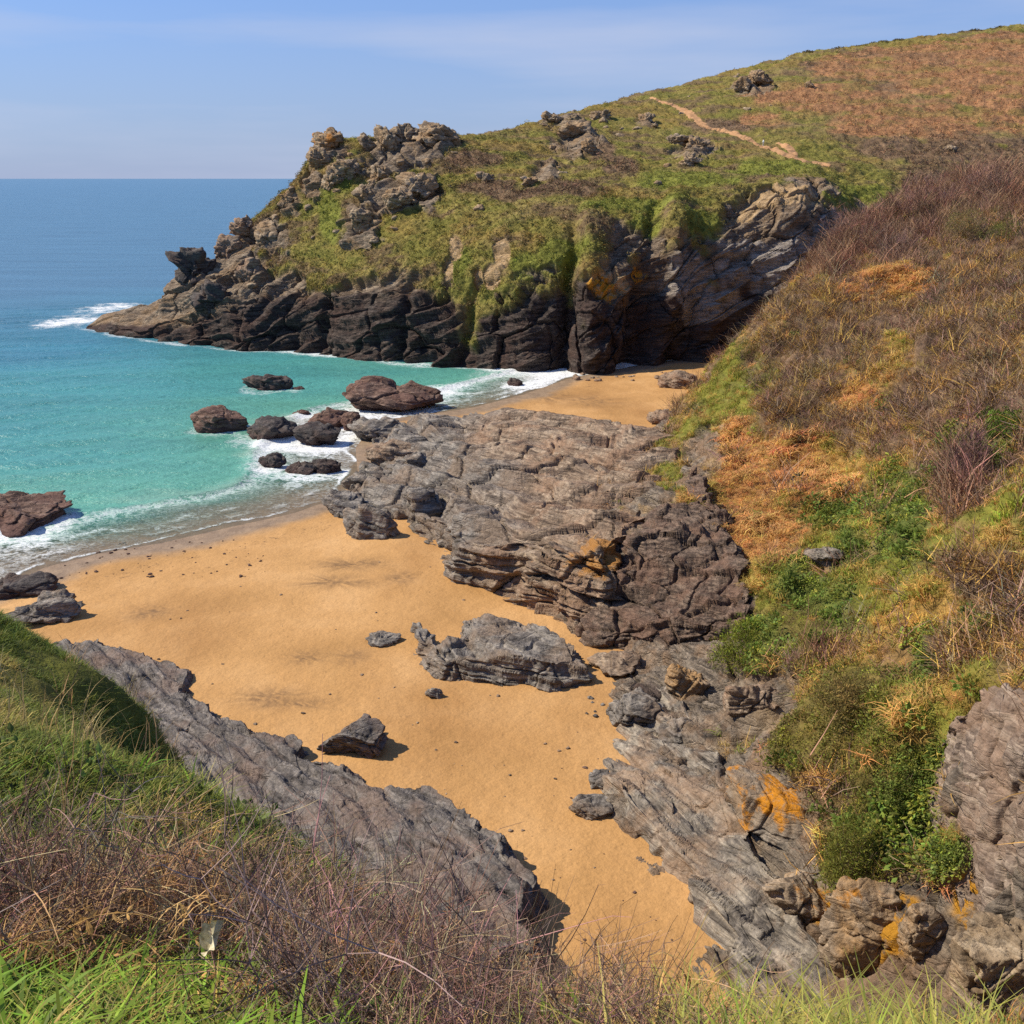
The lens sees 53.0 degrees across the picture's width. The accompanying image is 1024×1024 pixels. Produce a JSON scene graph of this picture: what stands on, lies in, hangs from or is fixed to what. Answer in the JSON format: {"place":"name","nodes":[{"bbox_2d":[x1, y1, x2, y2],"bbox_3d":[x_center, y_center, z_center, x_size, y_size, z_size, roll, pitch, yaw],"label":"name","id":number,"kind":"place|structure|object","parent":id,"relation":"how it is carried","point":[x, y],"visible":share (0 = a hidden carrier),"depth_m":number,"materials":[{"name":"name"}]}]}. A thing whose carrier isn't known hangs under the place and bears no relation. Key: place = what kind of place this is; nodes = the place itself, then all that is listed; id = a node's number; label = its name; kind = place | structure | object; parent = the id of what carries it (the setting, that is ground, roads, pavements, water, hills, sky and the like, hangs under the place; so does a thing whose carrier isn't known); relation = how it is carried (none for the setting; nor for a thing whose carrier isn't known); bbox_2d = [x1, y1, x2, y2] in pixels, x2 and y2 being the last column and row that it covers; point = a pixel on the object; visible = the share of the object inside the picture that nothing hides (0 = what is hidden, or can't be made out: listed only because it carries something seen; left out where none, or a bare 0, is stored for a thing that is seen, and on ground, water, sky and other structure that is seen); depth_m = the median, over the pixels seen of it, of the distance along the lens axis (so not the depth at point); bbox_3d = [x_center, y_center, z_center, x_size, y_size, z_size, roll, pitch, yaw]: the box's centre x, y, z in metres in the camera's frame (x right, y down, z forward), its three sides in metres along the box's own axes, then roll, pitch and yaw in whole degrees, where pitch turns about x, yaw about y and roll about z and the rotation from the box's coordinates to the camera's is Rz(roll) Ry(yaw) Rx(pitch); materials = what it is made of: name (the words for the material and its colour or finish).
{"place":"outdoors","nodes":[
{"label":"outdoors","id":0,"kind":"place"},
{"bbox_2d":[0,608,379,920],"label":"foreground slope","id":1,"kind":"structure","parent":0,"point":[105,684],"depth_m":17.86,"materials":[{"name":"plant"}]},
{"bbox_2d":[0,612,399,902],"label":"tall straw","id":2,"kind":"object","parent":1,"relation":"on","point":[93,733],"visible":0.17,"depth_m":10.81,"materials":[{"name":"green plant"}]},
{"bbox_2d":[0,722,444,1023],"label":"thicket leaves","id":3,"kind":"object","parent":1,"relation":"on","point":[10,728],"visible":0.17,"depth_m":8.28,"materials":[{"name":"plant"}]},
{"bbox_2d":[0,736,685,1023],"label":"lush grass","id":4,"kind":"structure","parent":1,"relation":"on","point":[76,979],"depth_m":3.76,"materials":[{"name":"plant"}]},
{"bbox_2d":[0,830,727,1023],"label":"curled fronds","id":5,"kind":"object","parent":1,"relation":"on","point":[89,929],"visible":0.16,"depth_m":4.43,"materials":[{"name":"brown plant"}]},
{"bbox_2d":[0,822,744,1023],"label":"bracken tangle","id":6,"kind":"object","parent":1,"relation":"on","point":[182,908],"visible":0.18,"depth_m":4.60,"materials":[{"name":"brown plant"}]},
{"bbox_2d":[0,833,812,1023],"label":"dead fronds","id":7,"kind":"object","parent":1,"relation":"on","point":[242,996],"visible":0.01,"depth_m":3.92,"materials":[{"name":"brown plant"}]},
{"bbox_2d":[0,703,863,1023],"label":"bramble thicket","id":8,"kind":"object","parent":1,"relation":"on","point":[458,993],"visible":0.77,"depth_m":4.12,"materials":[{"name":"plant"}]},
{"bbox_2d":[199,920,224,955],"bbox_3d":[-1.034,1.459,3.539,0.041,0.167,0.110,9,29,-42],"label":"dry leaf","id":9,"kind":"object","parent":8,"relation":"on","point":[208,941],"visible":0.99,"depth_m":3.56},
{"bbox_2d":[0,725,1023,1023],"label":"slope grass","id":10,"kind":"structure","parent":1,"relation":"on","point":[870,1017],"depth_m":3.94,"materials":[{"name":"plant"}]},
{"bbox_2d":[0,179,670,576],"bbox_3d":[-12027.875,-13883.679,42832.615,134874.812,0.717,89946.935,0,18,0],"label":"sea","id":11,"kind":"structure","parent":0,"point":[98,427],"depth_m":174.08,"materials":[{"name":"liquid"}]},
{"bbox_2d":[0,490,72,537],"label":"sea rock","id":12,"kind":"object","parent":11,"relation":"in","point":[22,513],"visible":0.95,"depth_m":100.10,"materials":[{"name":"stone"}]},
{"bbox_2d":[190,405,248,432],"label":"boulder","id":13,"kind":"object","parent":11,"relation":"in","point":[216,419],"visible":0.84,"depth_m":136.26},
{"bbox_2d":[242,374,293,390],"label":"reef rock","id":14,"kind":"object","parent":11,"relation":"in","point":[266,382],"visible":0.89,"depth_m":163.38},
{"bbox_2d":[0,360,732,1011],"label":"sand","id":15,"kind":"structure","parent":0,"point":[294,650],"depth_m":71.01,"materials":[{"name":"sand"}]},
{"bbox_2d":[0,571,58,599],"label":"boulder","id":16,"kind":"object","parent":15,"relation":"on","point":[15,585],"visible":0.94,"depth_m":82.56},
{"bbox_2d":[5,597,82,623],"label":"boulder","id":17,"kind":"object","parent":15,"relation":"on","point":[51,610],"visible":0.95,"depth_m":77.07,"materials":[{"name":"grey stone"}]},
{"bbox_2d":[37,589,76,600],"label":"boulder","id":18,"kind":"object","parent":15,"relation":"on","point":[63,593],"visible":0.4,"depth_m":79.75,"materials":[{"name":"grey stone"}]},
{"bbox_2d":[247,415,297,439],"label":"boulder","id":19,"kind":"object","parent":15,"relation":"on","point":[267,427],"visible":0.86,"depth_m":132.33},
{"bbox_2d":[258,452,286,467],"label":"boulder","id":20,"kind":"object","parent":15,"relation":"on","point":[274,460],"visible":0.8,"depth_m":119.04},
{"bbox_2d":[50,638,548,979],"bbox_3d":[-13.711,13.669,56.199,20.564,5.544,48.482,-9,20,-26],"label":"rock shelf","id":21,"kind":"object","parent":15,"relation":"on","point":[279,763],"visible":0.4,"depth_m":51.92,"materials":[{"name":"stone"}]},
{"bbox_2d":[285,461,315,476],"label":"boulder","id":22,"kind":"object","parent":15,"relation":"on","point":[304,468],"visible":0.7,"depth_m":116.84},
{"bbox_2d":[292,421,340,445],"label":"boulder","id":23,"kind":"object","parent":15,"relation":"on","point":[315,433],"visible":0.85,"depth_m":128.91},
{"bbox_2d":[312,458,341,476],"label":"boulder","id":24,"kind":"object","parent":15,"relation":"on","point":[323,466],"visible":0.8,"depth_m":116.99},
{"bbox_2d":[308,407,348,427],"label":"boulder","id":25,"kind":"object","parent":15,"relation":"on","point":[331,416],"visible":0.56,"depth_m":138.48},
{"bbox_2d":[321,489,363,514],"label":"boulder","id":26,"kind":"object","parent":15,"relation":"on","point":[333,501],"visible":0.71,"depth_m":102.77,"materials":[{"name":"grey stone"}]},
{"bbox_2d":[340,411,359,430],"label":"boulder","id":27,"kind":"object","parent":15,"relation":"on","point":[349,417],"visible":0.54,"depth_m":136.63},
{"bbox_2d":[317,713,388,758],"bbox_3d":[-8.933,12.948,59.344,3.911,2.653,3.080,5,19,14],"label":"boulder","id":28,"kind":"object","parent":15,"relation":"on","point":[365,735],"visible":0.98,"depth_m":58.26,"materials":[{"name":"stone"}]},
{"bbox_2d":[341,469,388,488],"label":"boulder","id":29,"kind":"object","parent":15,"relation":"on","point":[361,476],"visible":0.4,"depth_m":110.37,"materials":[{"name":"grey stone"}]},
{"bbox_2d":[343,503,399,539],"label":"boulder","id":30,"kind":"object","parent":15,"relation":"on","point":[365,521],"visible":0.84,"depth_m":94.87,"materials":[{"name":"grey stone"}]},
{"bbox_2d":[347,416,403,439],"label":"boulder","id":31,"kind":"object","parent":15,"relation":"on","point":[363,427],"visible":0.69,"depth_m":131.37,"materials":[{"name":"grey stone"}]},
{"bbox_2d":[365,630,400,646],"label":"flat rock","id":32,"kind":"object","parent":15,"relation":"on","point":[382,638],"visible":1,"depth_m":72.92,"materials":[{"name":"grey stone"}]},
{"bbox_2d":[364,438,414,465],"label":"boulder","id":33,"kind":"object","parent":15,"relation":"on","point":[382,452],"visible":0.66,"depth_m":118.71,"materials":[{"name":"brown stone"}]},
{"bbox_2d":[342,375,443,411],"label":"boulder","id":34,"kind":"object","parent":15,"relation":"on","point":[373,393],"visible":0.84,"depth_m":147.91,"materials":[{"name":"stone"}]},
{"bbox_2d":[395,451,426,467],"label":"boulder","id":35,"kind":"object","parent":15,"relation":"on","point":[416,458],"visible":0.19,"depth_m":112.98,"materials":[{"name":"grey stone"}]},
{"bbox_2d":[402,487,443,523],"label":"boulder","id":36,"kind":"object","parent":15,"relation":"on","point":[428,501],"visible":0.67,"depth_m":98.06,"materials":[{"name":"grey stone"}]},
{"bbox_2d":[410,613,593,691],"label":"slate outcrop","id":37,"kind":"object","parent":15,"relation":"on","point":[492,649],"visible":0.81,"depth_m":67.81,"materials":[{"name":"stone"}]},
{"bbox_2d":[334,407,679,636],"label":"rock platform","id":38,"kind":"object","parent":15,"relation":"on","point":[519,519],"visible":0.81,"depth_m":96.57,"materials":[{"name":"stone"}]},
{"bbox_2d":[569,793,612,820],"bbox_3d":[4.139,15.399,53.225,2.472,1.092,1.854,0,18,0],"label":"slab rock","id":39,"kind":"object","parent":15,"relation":"on","point":[594,806],"visible":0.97,"depth_m":52.76,"materials":[{"name":"grey stone"}]},
{"bbox_2d":[588,769,616,789],"bbox_3d":[5.279,14.578,55.565,2.318,0.977,1.744,0,18,0],"label":"slab rock","id":40,"kind":"object","parent":15,"relation":"on","point":[595,779],"visible":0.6,"depth_m":55.40,"materials":[{"name":"grey stone"}]},
{"bbox_2d":[587,650,641,676],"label":"boulder","id":41,"kind":"object","parent":15,"relation":"on","point":[612,663],"visible":1,"depth_m":68.26,"materials":[{"name":"brown stone"}]},
{"bbox_2d":[606,687,665,726],"bbox_3d":[7.713,12.111,61.913,4.026,3.117,4.089,-14,23,-37],"label":"boulder","id":42,"kind":"object","parent":15,"relation":"on","point":[639,706],"visible":0.75,"depth_m":60.56,"materials":[{"name":"grey stone"}]},
{"bbox_2d":[655,717,690,742],"bbox_3d":[9.641,12.890,58.969,2.817,2.528,2.375,0,18,0],"label":"boulder","id":43,"kind":"object","parent":15,"relation":"on","point":[671,731],"visible":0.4,"depth_m":58.49,"materials":[{"name":"grey stone"}]},
{"bbox_2d":[657,370,696,388],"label":"boulder","id":44,"kind":"object","parent":15,"relation":"on","point":[680,379],"visible":0.79,"depth_m":162.38,"materials":[{"name":"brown stone"}]},
{"bbox_2d":[664,663,709,699],"bbox_3d":[10.714,11.036,62.179,2.942,3.943,1.851,0,18,0],"label":"boulder","id":45,"kind":"object","parent":15,"relation":"on","point":[682,682],"visible":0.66,"depth_m":61.53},
{"bbox_2d":[600,686,882,1023],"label":"slate ledge","id":46,"kind":"object","parent":15,"relation":"on","point":[706,854],"visible":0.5,"depth_m":48.03,"materials":[{"name":"stone"}]},
{"bbox_2d":[762,869,829,924],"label":"lichen slab","id":47,"kind":"structure","parent":46,"relation":"on","point":[798,893],"depth_m":43.08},
{"bbox_2d":[0,0,1023,178],"label":"sky","id":48,"kind":"structure","parent":0,"point":[90,89],"materials":[{"name":"blue"}]},
{"bbox_2d":[86,24,1023,375],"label":"headland","id":49,"kind":"structure","parent":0,"point":[660,300],"depth_m":200.07,"materials":[{"name":"plant"}]},
{"bbox_2d":[165,247,216,287],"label":"crag","id":50,"kind":"structure","parent":49,"relation":"on","point":[190,263],"depth_m":214.76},
{"bbox_2d":[190,279,229,313],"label":"crag","id":51,"kind":"structure","parent":49,"relation":"on","point":[209,295],"depth_m":206.81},
{"bbox_2d":[214,233,242,258],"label":"crag","id":52,"kind":"structure","parent":49,"relation":"on","point":[225,246],"depth_m":218.24,"materials":[{"name":"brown stone"}]},
{"bbox_2d":[229,214,253,238],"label":"crag","id":53,"kind":"structure","parent":49,"relation":"on","point":[241,227],"depth_m":219.78,"materials":[{"name":"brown stone"}]},
{"bbox_2d":[234,257,265,281],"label":"crag","id":54,"kind":"structure","parent":49,"relation":"on","point":[250,268],"depth_m":209.99,"materials":[{"name":"grey stone"}]},
{"bbox_2d":[254,219,278,246],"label":"crag","id":55,"kind":"structure","parent":49,"relation":"on","point":[265,232],"depth_m":216.06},
{"bbox_2d":[305,145,330,168],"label":"crag","id":56,"kind":"structure","parent":49,"relation":"on","point":[316,156],"depth_m":218.18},
{"bbox_2d":[311,127,344,150],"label":"crag","id":57,"kind":"structure","parent":49,"relation":"on","point":[329,138],"depth_m":223.37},
{"bbox_2d":[320,165,344,190],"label":"crag","id":58,"kind":"structure","parent":49,"relation":"on","point":[330,178],"depth_m":212.88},
{"bbox_2d":[331,159,359,179],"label":"crag","id":59,"kind":"structure","parent":49,"relation":"on","point":[348,169],"depth_m":212.48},
{"bbox_2d":[348,207,375,234],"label":"crag","id":60,"kind":"structure","parent":49,"relation":"on","point":[361,220],"depth_m":202.19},
{"bbox_2d":[351,183,375,200],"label":"crag","id":61,"kind":"structure","parent":49,"relation":"on","point":[360,192],"depth_m":206.68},
{"bbox_2d":[367,165,393,183],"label":"crag","id":62,"kind":"structure","parent":49,"relation":"on","point":[378,172],"depth_m":211.81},
{"bbox_2d":[373,124,400,154],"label":"crag","id":63,"kind":"structure","parent":49,"relation":"on","point":[387,138],"depth_m":220.37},
{"bbox_2d":[382,185,412,209],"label":"crag","id":64,"kind":"structure","parent":49,"relation":"on","point":[393,198],"depth_m":201.69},
{"bbox_2d":[389,123,418,143],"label":"crag","id":65,"kind":"structure","parent":49,"relation":"on","point":[404,132],"depth_m":223.75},
{"bbox_2d":[395,172,438,201],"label":"crag","id":66,"kind":"structure","parent":49,"relation":"on","point":[423,186],"depth_m":205.64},
{"bbox_2d":[412,120,461,147],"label":"crag","id":67,"kind":"structure","parent":49,"relation":"on","point":[431,134],"depth_m":222.61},
{"bbox_2d":[557,120,595,139],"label":"crag","id":68,"kind":"structure","parent":49,"relation":"on","point":[571,129],"depth_m":236.97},
{"bbox_2d":[581,137,602,154],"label":"crag","id":69,"kind":"structure","parent":49,"relation":"on","point":[588,145],"depth_m":224.35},
{"bbox_2d":[251,23,1023,344],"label":"headland grass","id":70,"kind":"structure","parent":49,"relation":"on","point":[299,174],"depth_m":203.01,"materials":[{"name":"plant"}]},
{"bbox_2d":[304,26,1023,288],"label":"headland heath","id":71,"kind":"object","parent":49,"relation":"on","point":[563,189],"visible":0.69,"depth_m":246.70,"materials":[{"name":"plant"}]},
{"bbox_2d":[685,136,710,151],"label":"crag","id":72,"kind":"structure","parent":49,"relation":"on","point":[701,142],"depth_m":231.95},
{"bbox_2d":[650,97,830,165],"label":"footpath","id":73,"kind":"structure","parent":49,"relation":"on","point":[691,115],"depth_m":244.25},
{"bbox_2d":[732,76,751,92],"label":"stone","id":74,"kind":"object","parent":49,"relation":"on","point":[741,84],"visible":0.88,"depth_m":286.40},
{"bbox_2d":[748,69,773,84],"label":"crag","id":75,"kind":"structure","parent":49,"relation":"on","point":[759,76],"depth_m":289.55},
{"bbox_2d":[554,181,1023,1023],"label":"hillside","id":76,"kind":"structure","parent":0,"point":[706,711],"depth_m":56.75,"materials":[{"name":"plant"}]},
{"bbox_2d":[574,467,752,649],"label":"rock buttress","id":77,"kind":"object","parent":76,"relation":"on","point":[681,571],"visible":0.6,"depth_m":73.01,"materials":[{"name":"stone"}]},
{"bbox_2d":[705,612,769,678],"bbox_3d":[14.350,7.964,63.185,4.841,3.466,4.928,0,18,0],"label":"hanging shrub","id":78,"kind":"object","parent":76,"relation":"on","point":[728,649],"visible":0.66,"depth_m":62.77,"materials":[{"name":"green plant"}]},
{"bbox_2d":[722,684,783,716],"bbox_3d":[13.618,10.529,56.850,3.868,2.555,2.425,3,18,9],"label":"rock ledge","id":79,"kind":"object","parent":76,"relation":"on","point":[738,701],"visible":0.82,"depth_m":56.06,"materials":[{"name":"brown stone"}]},
{"bbox_2d":[724,764,813,850],"bbox_3d":[13.155,14.278,48.275,5.692,3.100,4.917,0,18,0],"label":"lichen boulder","id":80,"kind":"object","parent":76,"relation":"on","point":[767,807],"visible":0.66,"depth_m":47.81,"materials":[{"name":"stone"}]},
{"bbox_2d":[577,172,1023,1023],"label":"brown scrub","id":81,"kind":"object","parent":76,"relation":"on","point":[983,352],"visible":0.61,"depth_m":87.53,"materials":[{"name":"plant"}]},
{"bbox_2d":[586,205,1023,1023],"bbox_3d":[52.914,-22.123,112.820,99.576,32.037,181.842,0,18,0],"label":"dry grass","id":82,"kind":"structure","parent":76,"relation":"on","point":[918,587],"depth_m":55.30,"materials":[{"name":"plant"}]},
{"bbox_2d":[592,148,1023,1023],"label":"bare red scrub","id":83,"kind":"object","parent":76,"relation":"on","point":[954,486],"visible":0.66,"depth_m":116.44,"materials":[{"name":"plant"}]},
{"bbox_2d":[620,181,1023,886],"bbox_3d":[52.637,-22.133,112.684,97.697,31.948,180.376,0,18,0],"label":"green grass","id":84,"kind":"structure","parent":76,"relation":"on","point":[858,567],"depth_m":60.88,"materials":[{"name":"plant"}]},
{"bbox_2d":[804,547,843,560],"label":"rock","id":85,"kind":"object","parent":76,"relation":"on","point":[821,554],"visible":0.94,"depth_m":67.06,"materials":[{"name":"stone"}]},
{"bbox_2d":[655,196,1023,894],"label":"creeping mat plant","id":86,"kind":"object","parent":76,"relation":"on","point":[783,732],"visible":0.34,"depth_m":47.06,"materials":[{"name":"green plant"}]},
{"bbox_2d":[657,180,1023,885],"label":"leafy ground cover","id":87,"kind":"object","parent":76,"relation":"on","point":[907,818],"visible":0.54,"depth_m":60.54,"materials":[{"name":"green plant"}]},
{"bbox_2d":[663,207,1023,1023],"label":"dead bracken","id":88,"kind":"object","parent":76,"relation":"on","point":[751,521],"visible":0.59,"depth_m":87.28,"materials":[{"name":"orange plant"}]},
{"bbox_2d":[797,667,889,731],"bbox_3d":[15.156,8.359,46.702,4.966,1.783,4.862,16,24,40],"label":"brown bush","id":89,"kind":"object","parent":76,"relation":"on","point":[844,700],"visible":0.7,"depth_m":46.40,"materials":[{"name":"green plant"}]},
{"bbox_2d":[813,799,882,889],"bbox_3d":[13.887,13.593,41.915,3.169,4.065,2.974,0,18,0],"label":"hanging shrub","id":90,"kind":"object","parent":76,"relation":"on","point":[840,862],"visible":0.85,"depth_m":41.77,"materials":[{"name":"green plant"}]},
{"bbox_2d":[817,876,901,978],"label":"lichen block","id":91,"kind":"structure","parent":76,"relation":"on","point":[852,917],"depth_m":39.91,"materials":[{"name":"stone"}]},
{"bbox_2d":[817,196,902,238],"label":"bare shrub","id":92,"kind":"object","parent":76,"relation":"on","point":[851,218],"visible":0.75,"depth_m":130.51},
{"bbox_2d":[873,750,923,810],"bbox_3d":[16.070,10.957,42.378,2.200,2.450,1.950,0,18,0],"label":"green bush","id":93,"kind":"object","parent":76,"relation":"on","point":[890,786],"visible":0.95,"depth_m":42.13,"materials":[{"name":"green plant"}]},
{"bbox_2d":[867,223,931,256],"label":"bare shrub","id":94,"kind":"object","parent":76,"relation":"on","point":[900,240],"visible":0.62,"depth_m":119.83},
{"bbox_2d":[881,846,919,881],"bbox_3d":[15.669,13.829,40.696,2.073,1.054,1.940,0,18,0],"label":"leafy plant","id":95,"kind":"object","parent":76,"relation":"on","point":[886,860],"visible":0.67,"depth_m":40.81,"materials":[{"name":"green plant"}]},
{"bbox_2d":[888,538,920,557],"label":"leafy plant","id":96,"kind":"object","parent":76,"relation":"on","point":[901,546],"visible":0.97,"depth_m":58.93,"materials":[{"name":"green plant"}]},
{"bbox_2d":[893,701,930,731],"bbox_3d":[16.697,8.277,42.479,1.553,1.092,1.760,0,18,0],"label":"leafy plant","id":97,"kind":"object","parent":76,"relation":"on","point":[908,705],"visible":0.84,"depth_m":42.30,"materials":[{"name":"green plant"}]},
{"bbox_2d":[897,902,947,966],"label":"lichen block","id":98,"kind":"structure","parent":76,"relation":"on","point":[922,928],"depth_m":37.96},
{"bbox_2d":[888,172,961,212],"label":"bare shrub","id":99,"kind":"object","parent":76,"relation":"on","point":[920,195],"visible":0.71,"depth_m":128.91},
{"bbox_2d":[938,203,993,238],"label":"gorse bush","id":100,"kind":"object","parent":76,"relation":"on","point":[969,226],"visible":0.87,"depth_m":114.35,"materials":[{"name":"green plant"}]},
{"bbox_2d":[917,683,1023,911],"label":"rock outcrop","id":101,"kind":"object","parent":76,"relation":"on","point":[986,748],"visible":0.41,"depth_m":37.55,"materials":[{"name":"stone"}]},
{"bbox_2d":[936,414,1005,480],"bbox_3d":[28.405,-3.993,63.611,4.032,4.608,3.572,0,18,0],"label":"bare shrub","id":102,"kind":"object","parent":76,"relation":"on","point":[976,449],"visible":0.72,"depth_m":63.36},
{"bbox_2d":[950,155,1020,195],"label":"bare shrub","id":103,"kind":"object","parent":76,"relation":"on","point":[994,179],"visible":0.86,"depth_m":126.64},
{"bbox_2d":[948,911,1023,1023],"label":"rock block","id":104,"kind":"object","parent":76,"relation":"on","point":[987,947],"visible":0.81,"depth_m":34.54,"materials":[{"name":"stone"}]},
{"bbox_2d":[978,211,1023,239],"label":"gorse bush","id":105,"kind":"object","parent":76,"relation":"on","point":[1013,232],"visible":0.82,"depth_m":108.97,"materials":[{"name":"green plant"}]},
{"bbox_2d":[983,405,1023,437],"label":"green bush","id":106,"kind":"object","parent":76,"relation":"on","point":[998,421],"visible":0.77,"depth_m":66.55,"materials":[{"name":"green plant"}]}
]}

